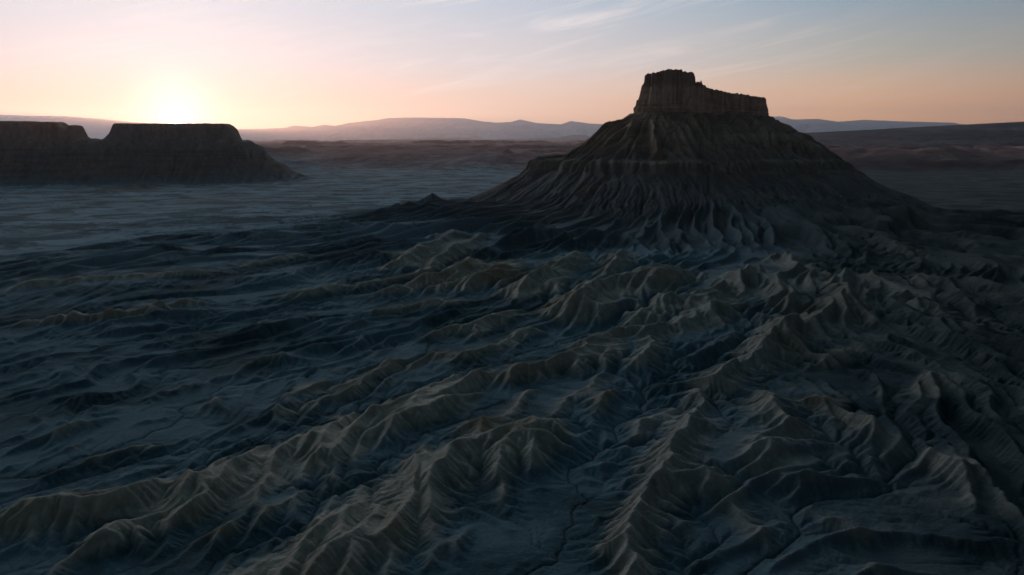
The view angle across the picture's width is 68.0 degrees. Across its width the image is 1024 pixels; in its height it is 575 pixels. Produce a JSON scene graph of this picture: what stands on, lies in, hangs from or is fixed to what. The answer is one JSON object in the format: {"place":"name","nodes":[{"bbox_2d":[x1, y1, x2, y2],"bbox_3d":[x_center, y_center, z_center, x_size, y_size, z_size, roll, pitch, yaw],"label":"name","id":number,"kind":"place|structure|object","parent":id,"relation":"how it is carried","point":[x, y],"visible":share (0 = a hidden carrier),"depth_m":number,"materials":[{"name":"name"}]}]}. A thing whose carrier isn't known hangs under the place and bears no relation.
{"place":"outdoors","nodes":[
{"label":"outdoors","id":0,"kind":"place"},
{"bbox_2d":[369,135,590,140],"bbox_3d":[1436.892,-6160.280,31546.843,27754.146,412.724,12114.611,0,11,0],"label":"hills","id":1,"kind":"structure","parent":0,"point":[577,137],"depth_m":32517.49,"materials":[{"name":"grey stone"}]},
{"bbox_2d":[0,115,964,139],"bbox_3d":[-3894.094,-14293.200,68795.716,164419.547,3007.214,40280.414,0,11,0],"label":"mountains","id":2,"kind":"structure","parent":0,"point":[385,128],"depth_m":67701.95,"materials":[{"name":"grey stone"}]},
{"bbox_2d":[0,139,1023,574],"bbox_3d":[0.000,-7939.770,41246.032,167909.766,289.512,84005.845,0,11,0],"label":"ground","id":3,"kind":"structure","parent":0,"point":[382,357],"depth_m":529.41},
{"bbox_2d":[0,121,105,186],"bbox_3d":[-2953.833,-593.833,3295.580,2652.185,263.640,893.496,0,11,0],"label":"mesa","id":4,"kind":"structure","parent":3,"relation":"on","point":[34,153],"depth_m":3128.30,"materials":[{"name":"stone"}]},
{"bbox_2d":[69,123,314,184],"bbox_3d":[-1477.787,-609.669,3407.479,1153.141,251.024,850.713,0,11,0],"label":"mesa","id":5,"kind":"structure","parent":3,"relation":"on","point":[168,153],"depth_m":3247.42,"materials":[{"name":"stone"}]},
{"bbox_2d":[470,69,946,228],"bbox_3d":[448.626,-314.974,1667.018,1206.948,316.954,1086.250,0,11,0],"label":"butte","id":6,"kind":"object","parent":3,"relation":"on","point":[677,135],"visible":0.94,"depth_m":1448.78,"materials":[{"name":"stone"}]},
{"bbox_2d":[0,0,1023,128],"label":"sky","id":7,"kind":"structure","parent":0,"point":[242,64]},
{"bbox_2d":[806,122,1023,147],"bbox_3d":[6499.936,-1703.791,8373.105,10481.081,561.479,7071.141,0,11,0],"label":"hills","id":8,"kind":"structure","parent":0,"point":[994,134],"depth_m":8297.87,"materials":[{"name":"grey stone"}]}
]}

